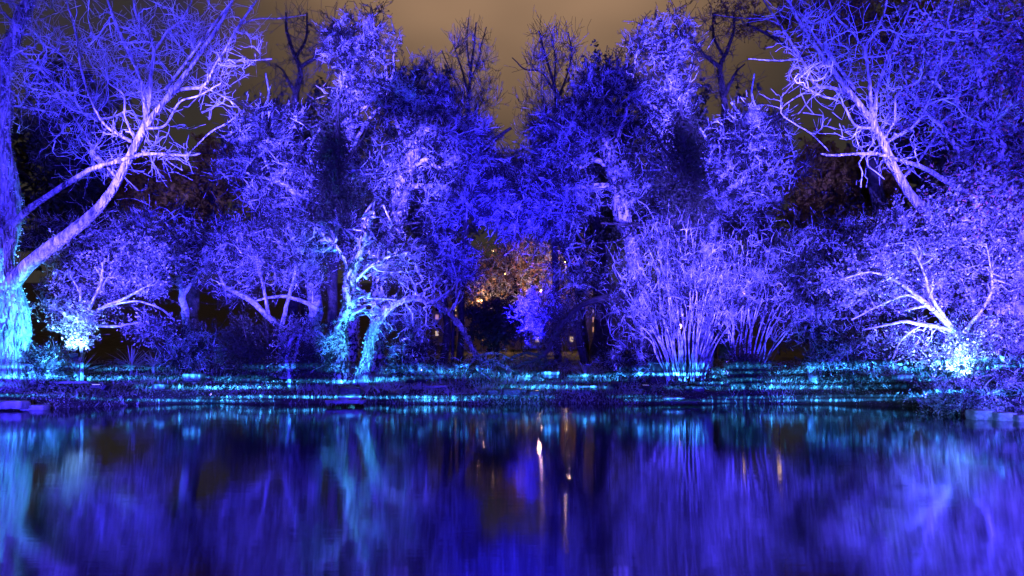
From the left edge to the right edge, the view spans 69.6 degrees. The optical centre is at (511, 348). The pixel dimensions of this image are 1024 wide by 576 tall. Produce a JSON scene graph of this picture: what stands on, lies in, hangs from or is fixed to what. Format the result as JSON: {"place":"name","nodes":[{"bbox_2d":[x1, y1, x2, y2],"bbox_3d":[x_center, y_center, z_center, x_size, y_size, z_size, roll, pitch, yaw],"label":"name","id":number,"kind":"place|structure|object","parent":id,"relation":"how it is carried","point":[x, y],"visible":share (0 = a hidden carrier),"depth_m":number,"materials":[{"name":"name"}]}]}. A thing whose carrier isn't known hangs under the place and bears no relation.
{"place":"outdoors","nodes":[
{"label":"outdoors","id":0,"kind":"place"},
{"bbox_2d":[0,403,1023,575],"bbox_3d":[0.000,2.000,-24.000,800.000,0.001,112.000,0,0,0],"label":"pond water","id":1,"kind":"structure","parent":0,"point":[527,489],"depth_m":10.31,"materials":[{"name":"blue liquid"}]},
{"bbox_2d":[0,400,30,408],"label":"stone ledge","id":2,"kind":"object","parent":1,"relation":"on","point":[15,404],"visible":1,"depth_m":23.63,"materials":[{"name":"stone"}]},
{"bbox_2d":[20,404,50,409],"bbox_3d":[-15.720,1.947,24.300,0.786,0.219,0.512,0,0,0],"label":"stone ledge","id":3,"kind":"object","parent":1,"relation":"on","point":[39,406],"visible":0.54,"depth_m":24.08,"materials":[{"name":"stone"}]},
{"bbox_2d":[965,409,993,419],"bbox_3d":[13.302,1.876,20.914,0.615,0.315,0.531,0,0,0],"label":"edging stone","id":4,"kind":"object","parent":1,"relation":"on","point":[979,414],"visible":0.93,"depth_m":20.70,"materials":[{"name":"stone"}]},
{"bbox_2d":[992,411,1016,420],"bbox_3d":[13.757,1.921,20.617,0.598,0.316,0.534,0,0,0],"label":"edging stone","id":5,"kind":"object","parent":1,"relation":"in","point":[1002,416],"visible":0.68,"depth_m":20.39,"materials":[{"name":"stone"}]},
{"bbox_2d":[1012,414,1023,421],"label":"edging stone","id":6,"kind":"object","parent":1,"relation":"in","point":[1018,417],"visible":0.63,"depth_m":20.17,"materials":[{"name":"stone"}]},
{"bbox_2d":[0,283,1023,410],"bbox_3d":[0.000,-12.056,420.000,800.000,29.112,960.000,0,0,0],"label":"ground","id":7,"kind":"structure","parent":0,"point":[111,344],"depth_m":32.55,"materials":[{"name":"plant"}]},
{"bbox_2d":[27,372,40,385],"bbox_3d":[-17.018,1.077,26.201,0.311,0.511,0.371,0,0,0],"label":"rock","id":8,"kind":"object","parent":7,"relation":"on","point":[30,377],"visible":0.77,"depth_m":26.04,"materials":[{"name":"stone"}]},
{"bbox_2d":[9,338,84,389],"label":"rounded bush","id":9,"kind":"object","parent":7,"relation":"on","point":[37,361],"visible":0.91,"depth_m":26.36,"materials":[{"name":"green plant"}]},
{"bbox_2d":[43,339,84,379],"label":"spiky plant","id":10,"kind":"object","parent":7,"relation":"on","point":[59,354],"visible":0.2,"depth_m":29.23,"materials":[{"name":"green plant"}]},
{"bbox_2d":[69,353,78,388],"bbox_3d":[-16.057,0.901,26.995,0.280,1.499,0.232,0,0,-21],"label":"floodlight","id":11,"kind":"object","parent":7,"relation":"on","point":[74,356],"visible":0.91,"depth_m":26.98,"materials":[{"name":"black metal"}]},
{"bbox_2d":[60,349,102,380],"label":"spiky plant","id":12,"kind":"object","parent":7,"relation":"on","point":[77,370],"visible":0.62,"depth_m":28.75,"materials":[{"name":"green plant"}]},
{"bbox_2d":[10,52,160,359],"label":"evergreen tree","id":13,"kind":"object","parent":7,"relation":"on","point":[32,146],"visible":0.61,"depth_m":41.19,"materials":[{"name":"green plant"}]},
{"bbox_2d":[91,384,100,394],"bbox_3d":[-14.526,1.548,25.699,0.280,0.617,0.211,0,0,-29],"label":"floodlight","id":14,"kind":"object","parent":7,"relation":"on","point":[95,386],"visible":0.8,"depth_m":25.64,"materials":[{"name":"black metal"}]},
{"bbox_2d":[100,384,110,395],"bbox_3d":[-14.211,1.554,25.750,0.219,0.659,0.280,0,0,4],"label":"floodlight","id":15,"kind":"object","parent":7,"relation":"on","point":[105,387],"visible":0.94,"depth_m":25.67,"materials":[{"name":"black metal"}]},
{"bbox_2d":[29,221,193,385],"bbox_3d":[-15.620,-1.667,28.943,6.668,6.837,4.438,0,0,0],"label":"leafy shrub","id":16,"kind":"object","parent":7,"relation":"on","point":[81,320],"visible":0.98,"depth_m":28.39,"materials":[{"name":"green plant"}]},
{"bbox_2d":[105,348,156,375],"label":"spiky plant","id":17,"kind":"object","parent":7,"relation":"on","point":[131,363],"visible":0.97,"depth_m":30.16,"materials":[{"name":"green plant"}]},
{"bbox_2d":[15,186,268,368],"bbox_3d":[-16.827,-3.116,32.663,12.014,8.590,6.100,0,0,0],"label":"bare tree","id":18,"kind":"object","parent":7,"relation":"on","point":[201,238],"visible":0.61,"depth_m":32.43,"materials":[{"name":"plant"}]},
{"bbox_2d":[134,350,163,372],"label":"spiky plant","id":19,"kind":"object","parent":7,"relation":"on","point":[153,365],"visible":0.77,"depth_m":30.77,"materials":[{"name":"green plant"}]},
{"bbox_2d":[0,0,305,391],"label":"bare tree","id":20,"kind":"object","parent":7,"relation":"on","point":[16,332],"visible":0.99,"depth_m":25.55,"materials":[{"name":"plant"}]},
{"bbox_2d":[151,383,168,389],"bbox_3d":[-12.531,1.347,26.200,0.525,0.227,0.369,0,0,0],"label":"rock","id":21,"kind":"object","parent":7,"relation":"on","point":[161,386],"visible":1,"depth_m":26.04,"materials":[{"name":"stone"}]},
{"bbox_2d":[106,132,255,355],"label":"evergreen tree","id":22,"kind":"object","parent":7,"relation":"on","point":[184,185],"visible":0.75,"depth_m":38.96,"materials":[{"name":"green plant"}]},
{"bbox_2d":[132,311,243,376],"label":"rounded bush","id":23,"kind":"object","parent":7,"relation":"on","point":[195,342],"visible":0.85,"depth_m":30.63,"materials":[{"name":"green plant"}]},
{"bbox_2d":[182,373,205,381],"bbox_3d":[-11.580,1.054,26.800,0.738,0.313,0.512,0,0,0],"label":"rock","id":24,"kind":"object","parent":7,"relation":"on","point":[193,377],"visible":1,"depth_m":26.57,"materials":[{"name":"stone"}]},
{"bbox_2d":[207,396,215,403],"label":"floodlight","id":25,"kind":"object","parent":7,"relation":"on","point":[211,399],"visible":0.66,"depth_m":26.86,"materials":[{"name":"black metal"}]},
{"bbox_2d":[242,379,250,389],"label":"floodlight","id":26,"kind":"object","parent":7,"relation":"on","point":[246,381],"visible":0.93,"depth_m":26.93,"materials":[{"name":"black metal"}]},
{"bbox_2d":[202,309,300,382],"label":"rounded bush","id":27,"kind":"object","parent":7,"relation":"on","point":[242,348],"visible":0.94,"depth_m":29.43,"materials":[{"name":"green plant"}]},
{"bbox_2d":[252,379,259,391],"bbox_3d":[-9.390,1.447,26.994,0.280,0.647,0.233,0,0,-11],"label":"floodlight","id":28,"kind":"object","parent":7,"relation":"on","point":[255,382],"visible":0.89,"depth_m":26.95,"materials":[{"name":"black metal"}]},
{"bbox_2d":[173,191,349,378],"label":"bare tree","id":29,"kind":"object","parent":7,"relation":"on","point":[255,257],"visible":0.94,"depth_m":30.32,"materials":[{"name":"plant"}]},
{"bbox_2d":[186,73,376,371],"bbox_3d":[-10.878,-5.713,34.129,7.039,14.017,6.455,0,0,-41],"label":"bare tree","id":30,"kind":"object","parent":7,"relation":"on","point":[251,163],"visible":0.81,"depth_m":33.49,"materials":[{"name":"plant"}]},
{"bbox_2d":[255,0,338,357],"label":"bare tree","id":31,"kind":"object","parent":7,"relation":"on","point":[296,87],"visible":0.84,"depth_m":39.84,"materials":[{"name":"plant"}]},
{"bbox_2d":[207,66,395,349],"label":"evergreen tree","id":32,"kind":"object","parent":7,"relation":"on","point":[317,93],"visible":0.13,"depth_m":43.54,"materials":[{"name":"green plant"}]},
{"bbox_2d":[261,296,349,386],"bbox_3d":[-7.950,-0.150,28.136,3.461,3.767,2.504,0,0,0],"label":"arching shrub","id":33,"kind":"object","parent":7,"relation":"on","point":[307,330],"visible":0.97,"depth_m":28.07,"materials":[{"name":"green plant"}]},
{"bbox_2d":[270,330,348,388],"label":"rounded bush","id":34,"kind":"object","parent":7,"relation":"on","point":[307,369],"visible":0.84,"depth_m":28.31,"materials":[{"name":"green plant"}]},
{"bbox_2d":[325,399,365,403],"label":"stone slab","id":35,"kind":"structure","parent":7,"relation":"on","point":[338,401],"depth_m":25.37,"materials":[{"name":"stone"}]},
{"bbox_2d":[338,395,361,399],"bbox_3d":[-5.663,1.703,25.749,0.831,0.130,0.417,0,0,0],"label":"stone step","id":36,"kind":"object","parent":35,"relation":"on","point":[344,397],"visible":1,"depth_m":25.57,"materials":[{"name":"stone"}]},
{"bbox_2d":[338,387,362,395],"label":"stone block","id":37,"kind":"structure","parent":7,"relation":"on","point":[348,391],"depth_m":26.07,"materials":[{"name":"stone"}]},
{"bbox_2d":[303,0,405,361],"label":"ivy covered tree","id":38,"kind":"object","parent":7,"relation":"on","point":[349,52],"visible":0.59,"depth_m":36.67,"materials":[{"name":"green plant"}]},
{"bbox_2d":[290,94,422,377],"bbox_3d":[-6.915,-4.521,31.351,5.153,12.830,3.489,0,0,31],"label":"ivy smothered tree","id":39,"kind":"object","parent":7,"relation":"on","point":[335,167],"visible":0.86,"depth_m":31.30,"materials":[{"name":"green plant"}]},
{"bbox_2d":[294,199,435,386],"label":"ivy covered tree","id":40,"kind":"object","parent":7,"relation":"on","point":[350,308],"visible":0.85,"depth_m":29.80,"materials":[{"name":"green plant"}]},
{"bbox_2d":[387,392,395,403],"bbox_3d":[-4.379,1.982,26.795,0.280,0.798,0.233,0,0,-22],"label":"floodlight","id":41,"kind":"object","parent":7,"relation":"on","point":[391,395],"visible":0.74,"depth_m":26.75,"materials":[{"name":"black metal"}]},
{"bbox_2d":[358,320,451,383],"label":"rounded bush","id":42,"kind":"object","parent":7,"relation":"on","point":[411,365],"visible":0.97,"depth_m":29.28,"materials":[{"name":"green plant"}]},
{"bbox_2d":[405,377,413,389],"bbox_3d":[-3.782,1.382,27.195,0.280,0.648,0.233,0,0,-23],"label":"floodlight","id":43,"kind":"object","parent":7,"relation":"on","point":[409,380],"visible":0.83,"depth_m":27.15,"materials":[{"name":"black metal"}]},
{"bbox_2d":[415,376,423,388],"bbox_3d":[-3.427,1.347,27.195,0.280,0.649,0.232,0,0,-29],"label":"floodlight","id":44,"kind":"object","parent":7,"relation":"on","point":[419,379],"visible":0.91,"depth_m":27.14,"materials":[{"name":"black metal"}]},
{"bbox_2d":[342,46,506,372],"bbox_3d":[-4.255,-6.120,33.041,8.044,14.810,5.694,0,0,0],"label":"bare tree","id":45,"kind":"object","parent":7,"relation":"on","point":[403,186],"visible":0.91,"depth_m":32.67,"materials":[{"name":"plant"}]},
{"bbox_2d":[362,58,499,358],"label":"evergreen tree","id":46,"kind":"object","parent":7,"relation":"on","point":[413,213],"visible":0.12,"depth_m":44.45,"materials":[{"name":"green plant"}]},
{"bbox_2d":[423,385,446,387],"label":"stone slab","id":47,"kind":"structure","parent":7,"relation":"on","point":[437,386],"depth_m":27.22,"materials":[{"name":"stone"}]},
{"bbox_2d":[350,237,522,387],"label":"arching tree","id":48,"kind":"object","parent":7,"relation":"on","point":[361,373],"visible":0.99,"depth_m":28.58,"materials":[{"name":"green plant"}]},
{"bbox_2d":[428,360,450,383],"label":"spiky plant","id":49,"kind":"object","parent":7,"relation":"on","point":[440,375],"visible":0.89,"depth_m":29.96,"materials":[{"name":"green plant"}]},
{"bbox_2d":[431,286,455,344],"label":"town house","id":50,"kind":"structure","parent":7,"relation":"on","point":[440,322],"depth_m":95.00,"materials":[{"name":"stone"}]},
{"bbox_2d":[417,216,487,362],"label":"tree","id":51,"kind":"object","parent":7,"relation":"on","point":[453,325],"visible":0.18,"depth_m":36.94,"materials":[{"name":"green plant"}]},
{"bbox_2d":[419,12,508,362],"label":"bare tree","id":52,"kind":"object","parent":7,"relation":"on","point":[469,75],"visible":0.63,"depth_m":38.86,"materials":[{"name":"plant"}]},
{"bbox_2d":[402,89,581,363],"bbox_3d":[-0.954,-5.699,35.573,8.623,13.516,6.155,0,0,0],"label":"bare tree","id":53,"kind":"object","parent":7,"relation":"on","point":[496,167],"visible":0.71,"depth_m":34.83,"materials":[{"name":"plant"}]},
{"bbox_2d":[486,389,498,394],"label":"rock","id":54,"kind":"object","parent":7,"relation":"on","point":[493,391],"visible":1,"depth_m":26.36,"materials":[{"name":"stone"}]},
{"bbox_2d":[456,257,532,349],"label":"town house","id":55,"kind":"structure","parent":7,"relation":"on","point":[478,347],"depth_m":88.00,"materials":[{"name":"stone"}]},
{"bbox_2d":[457,270,534,360],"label":"rounded bush","id":56,"kind":"object","parent":7,"relation":"on","point":[495,323],"visible":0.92,"depth_m":39.26,"materials":[{"name":"green plant"}]},
{"bbox_2d":[431,228,572,351],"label":"warm lit tree","id":57,"kind":"object","parent":7,"relation":"on","point":[506,260],"visible":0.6,"depth_m":68.85,"materials":[{"name":"brown plant"}]},
{"bbox_2d":[411,148,608,355],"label":"evergreen tree","id":58,"kind":"object","parent":7,"relation":"on","point":[585,336],"visible":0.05,"depth_m":51.67,"materials":[{"name":"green plant"}]},
{"bbox_2d":[3,357,1019,408],"bbox_3d":[0.004,1.219,31.315,46.133,1.750,17.723,0,0,0],"label":"ground cover","id":59,"kind":"object","parent":7,"relation":"on","point":[50,386],"visible":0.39,"depth_m":28.13,"materials":[{"name":"green plant"}]},
{"bbox_2d":[49,381,94,383],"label":"stone slab","id":60,"kind":"structure","parent":59,"relation":"on","point":[75,382],"depth_m":26.68,"materials":[{"name":"stone"}]},
{"bbox_2d":[541,370,559,378],"bbox_3d":[1.461,0.978,28.000,0.740,0.315,0.510,0,0,0],"label":"rock","id":61,"kind":"object","parent":59,"relation":"on","point":[550,374],"visible":1,"depth_m":27.77,"materials":[{"name":"stone"}]},
{"bbox_2d":[502,388,521,396],"bbox_3d":[0.001,1.577,26.600,0.737,0.315,0.512,0,0,0],"label":"rock","id":62,"kind":"object","parent":7,"relation":"on","point":[511,392],"visible":1,"depth_m":26.37,"materials":[{"name":"stone"}]},
{"bbox_2d":[512,370,519,375],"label":"floodlight","id":63,"kind":"object","parent":7,"relation":"on","point":[514,372],"visible":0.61,"depth_m":30.83,"materials":[{"name":"black metal"}]},
{"bbox_2d":[528,390,540,395],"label":"rock","id":64,"kind":"object","parent":7,"relation":"on","point":[534,392],"visible":1,"depth_m":26.36,"materials":[{"name":"stone"}]},
{"bbox_2d":[503,278,585,369],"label":"rounded bush","id":65,"kind":"object","parent":7,"relation":"on","point":[535,326],"visible":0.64,"depth_m":32.83,"materials":[{"name":"green plant"}]},
{"bbox_2d":[504,10,590,362],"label":"bare tree","id":66,"kind":"object","parent":7,"relation":"on","point":[540,57],"visible":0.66,"depth_m":38.82,"materials":[{"name":"plant"}]},
{"bbox_2d":[482,95,622,363],"bbox_3d":[1.967,-5.714,36.605,7.167,13.605,7.379,0,0,0],"label":"bare tree","id":67,"kind":"object","parent":7,"relation":"on","point":[579,280],"visible":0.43,"depth_m":35.50,"materials":[{"name":"plant"}]},
{"bbox_2d":[529,277,594,349],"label":"town house","id":68,"kind":"structure","parent":7,"relation":"on","point":[590,326],"depth_m":86.00,"materials":[{"name":"stone"}]},
{"bbox_2d":[513,235,615,351],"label":"warm lit tree","id":69,"kind":"object","parent":7,"relation":"on","point":[549,288],"visible":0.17,"depth_m":70.56,"materials":[{"name":"plant"}]},
{"bbox_2d":[572,360,598,380],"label":"spiky plant","id":70,"kind":"object","parent":7,"relation":"on","point":[585,373],"visible":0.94,"depth_m":29.95,"materials":[{"name":"green plant"}]},
{"bbox_2d":[517,39,654,359],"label":"evergreen tree","id":71,"kind":"object","parent":7,"relation":"on","point":[600,325],"visible":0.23,"depth_m":44.47,"materials":[{"name":"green plant"}]},
{"bbox_2d":[507,284,665,385],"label":"arching tree","id":72,"kind":"object","parent":7,"relation":"on","point":[561,324],"visible":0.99,"depth_m":28.50,"materials":[{"name":"green plant"}]},
{"bbox_2d":[576,385,597,387],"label":"stone slab","id":73,"kind":"structure","parent":7,"relation":"on","point":[585,386],"depth_m":27.22,"materials":[{"name":"stone"}]},
{"bbox_2d":[521,32,681,371],"bbox_3d":[4.206,-6.071,32.993,7.675,15.525,5.658,0,0,0],"label":"leafy tree","id":74,"kind":"object","parent":7,"relation":"on","point":[618,186],"visible":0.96,"depth_m":32.64,"materials":[{"name":"plant"}]},
{"bbox_2d":[595,361,621,378],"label":"spiky plant","id":75,"kind":"object","parent":7,"relation":"on","point":[604,377],"visible":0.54,"depth_m":30.46,"materials":[{"name":"green plant"}]},
{"bbox_2d":[610,381,617,392],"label":"floodlight","id":76,"kind":"object","parent":7,"relation":"on","point":[614,384],"visible":0.91,"depth_m":27.13,"materials":[{"name":"black metal"}]},
{"bbox_2d":[581,331,670,388],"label":"rounded bush","id":77,"kind":"object","parent":7,"relation":"on","point":[638,363],"visible":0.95,"depth_m":28.30,"materials":[{"name":"green plant"}]},
{"bbox_2d":[641,385,650,396],"bbox_3d":[4.855,1.598,26.597,0.280,0.586,0.230,0,0,38],"label":"floodlight","id":78,"kind":"object","parent":7,"relation":"on","point":[646,387],"visible":1,"depth_m":26.55,"materials":[{"name":"black metal"}]},
{"bbox_2d":[598,95,728,377],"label":"ivy smothered tree","id":79,"kind":"object","parent":7,"relation":"on","point":[683,163],"visible":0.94,"depth_m":31.32,"materials":[{"name":"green plant"}]},
{"bbox_2d":[615,0,713,366],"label":"ivy covered tree","id":80,"kind":"object","parent":7,"relation":"on","point":[670,64],"visible":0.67,"depth_m":36.68,"materials":[{"name":"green plant"}]},
{"bbox_2d":[584,204,756,386],"bbox_3d":[5.970,-2.002,27.905,6.745,7.487,4.956,0,0,0],"label":"willow shrub","id":81,"kind":"object","parent":7,"relation":"on","point":[692,307],"visible":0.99,"depth_m":27.59,"materials":[{"name":"plant"}]},
{"bbox_2d":[661,401,700,402],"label":"stone slab","id":82,"kind":"structure","parent":7,"relation":"on","point":[680,401],"depth_m":25.72,"materials":[{"name":"stone"}]},
{"bbox_2d":[662,397,684,399],"bbox_3d":[5.740,1.755,26.199,0.787,0.091,0.416,0,0,0],"label":"stone step","id":83,"kind":"object","parent":82,"relation":"on","point":[668,398],"visible":1,"depth_m":26.02,"materials":[{"name":"stone"}]},
{"bbox_2d":[684,386,690,392],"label":"floodlight","id":84,"kind":"object","parent":7,"relation":"on","point":[687,388],"visible":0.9,"depth_m":26.95,"materials":[{"name":"black metal"}]},
{"bbox_2d":[691,386,704,391],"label":"rock","id":85,"kind":"object","parent":7,"relation":"on","point":[696,389],"visible":1,"depth_m":26.17,"materials":[{"name":"stone"}]},
{"bbox_2d":[677,0,765,361],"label":"bare tree","id":86,"kind":"object","parent":7,"relation":"on","point":[723,90],"visible":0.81,"depth_m":39.83,"materials":[{"name":"plant"}]},
{"bbox_2d":[719,391,726,402],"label":"floodlight","id":87,"kind":"object","parent":7,"relation":"on","point":[723,394],"visible":0.83,"depth_m":26.95,"materials":[{"name":"black metal"}]},
{"bbox_2d":[636,74,819,358],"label":"evergreen tree","id":88,"kind":"object","parent":7,"relation":"on","point":[699,114],"visible":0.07,"depth_m":43.27,"materials":[{"name":"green plant"}]},
{"bbox_2d":[643,73,829,371],"bbox_3d":[10.383,-5.395,34.020,7.849,14.653,5.656,0,0,-26],"label":"broadleaf tree","id":89,"kind":"object","parent":7,"relation":"on","point":[750,147],"visible":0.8,"depth_m":33.53,"materials":[{"name":"plant"}]},
{"bbox_2d":[742,290,744,341],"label":"street lamp","id":90,"kind":"object","parent":7,"relation":"on","point":[744,323],"visible":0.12,"depth_m":47.96,"materials":[{"name":"black metal"}]},
{"bbox_2d":[715,338,785,403],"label":"rounded bush","id":91,"kind":"object","parent":7,"relation":"on","point":[748,369],"visible":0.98,"depth_m":26.64,"materials":[{"name":"green plant"}]},
{"bbox_2d":[679,197,846,381],"bbox_3d":[9.669,-2.159,28.886,5.960,7.714,3.967,0,0,0],"label":"willow shrub","id":92,"kind":"object","parent":7,"relation":"on","point":[757,285],"visible":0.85,"depth_m":28.77,"materials":[{"name":"plant"}]},
{"bbox_2d":[779,300,779,354],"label":"street lamp","id":93,"kind":"object","parent":7,"relation":"on","point":[779,331],"visible":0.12,"depth_m":51.95,"materials":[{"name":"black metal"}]},
{"bbox_2d":[807,369,824,383],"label":"spiky plant","id":94,"kind":"object","parent":7,"relation":"on","point":[815,378],"visible":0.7,"depth_m":29.55,"materials":[{"name":"green plant"}]},
{"bbox_2d":[747,194,900,381],"bbox_3d":[12.931,-2.368,30.298,7.680,8.093,4.884,0,0,-27],"label":"leafy shrub","id":95,"kind":"object","parent":7,"relation":"on","point":[820,252],"visible":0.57,"depth_m":29.72,"materials":[{"name":"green plant"}]},
{"bbox_2d":[695,0,955,361],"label":"broadleaf tree","id":96,"kind":"object","parent":7,"relation":"on","point":[876,191],"visible":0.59,"depth_m":33.76,"materials":[{"name":"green plant"}]},
{"bbox_2d":[758,127,910,360],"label":"evergreen tree","id":97,"kind":"object","parent":7,"relation":"on","point":[832,184],"visible":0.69,"depth_m":39.01,"materials":[{"name":"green plant"}]},
{"bbox_2d":[790,318,918,390],"bbox_3d":[12.592,0.277,27.667,4.254,3.207,3.454,0,0,0],"label":"rounded bush","id":98,"kind":"object","parent":7,"relation":"on","point":[837,358],"visible":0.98,"depth_m":27.33,"materials":[{"name":"green plant"}]},
{"bbox_2d":[714,0,1023,356],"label":"bare tree","id":99,"kind":"object","parent":7,"relation":"on","point":[890,160],"visible":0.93,"depth_m":26.35,"materials":[{"name":"plant"}]},
{"bbox_2d":[848,252,941,373],"bbox_3d":[15.697,-1.506,30.811,4.073,5.703,4.685,0,0,0],"label":"rounded bush","id":100,"kind":"object","parent":7,"relation":"on","point":[884,318],"visible":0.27,"depth_m":30.55,"materials":[{"name":"green plant"}]},
{"bbox_2d":[891,374,912,381],"bbox_3d":[13.525,1.001,25.500,0.598,0.258,0.420,0,0,0],"label":"rock","id":101,"kind":"object","parent":7,"relation":"on","point":[901,377],"visible":0.98,"depth_m":25.32,"materials":[{"name":"stone"}]},
{"bbox_2d":[808,191,1023,394],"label":"leafy shrub","id":102,"kind":"object","parent":7,"relation":"on","point":[882,281],"visible":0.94,"depth_m":25.14,"materials":[{"name":"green plant"}]},
{"bbox_2d":[842,50,1007,359],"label":"evergreen tree","id":103,"kind":"object","parent":7,"relation":"on","point":[913,178],"visible":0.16,"depth_m":41.33,"materials":[{"name":"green plant"}]},
{"bbox_2d":[916,399,945,401],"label":"stone slab","id":104,"kind":"structure","parent":7,"relation":"on","point":[925,400],"depth_m":22.84,"materials":[{"name":"stone"}]},
{"bbox_2d":[849,0,1023,385],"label":"broadleaf tree","id":105,"kind":"object","parent":7,"relation":"on","point":[993,180],"visible":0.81,"depth_m":26.73,"materials":[{"name":"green plant"}]},
{"bbox_2d":[897,366,1023,415],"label":"rounded bush","id":106,"kind":"object","parent":7,"relation":"on","point":[956,398],"visible":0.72,"depth_m":22.27,"materials":[{"name":"green plant"}]},
{"bbox_2d":[953,334,1023,413],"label":"rounded bush","id":107,"kind":"object","parent":7,"relation":"on","point":[1013,369],"visible":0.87,"depth_m":22.32,"materials":[{"name":"green plant"}]},
{"bbox_2d":[0,0,1023,282],"label":"sky","id":108,"kind":"structure","parent":0,"point":[422,22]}
]}

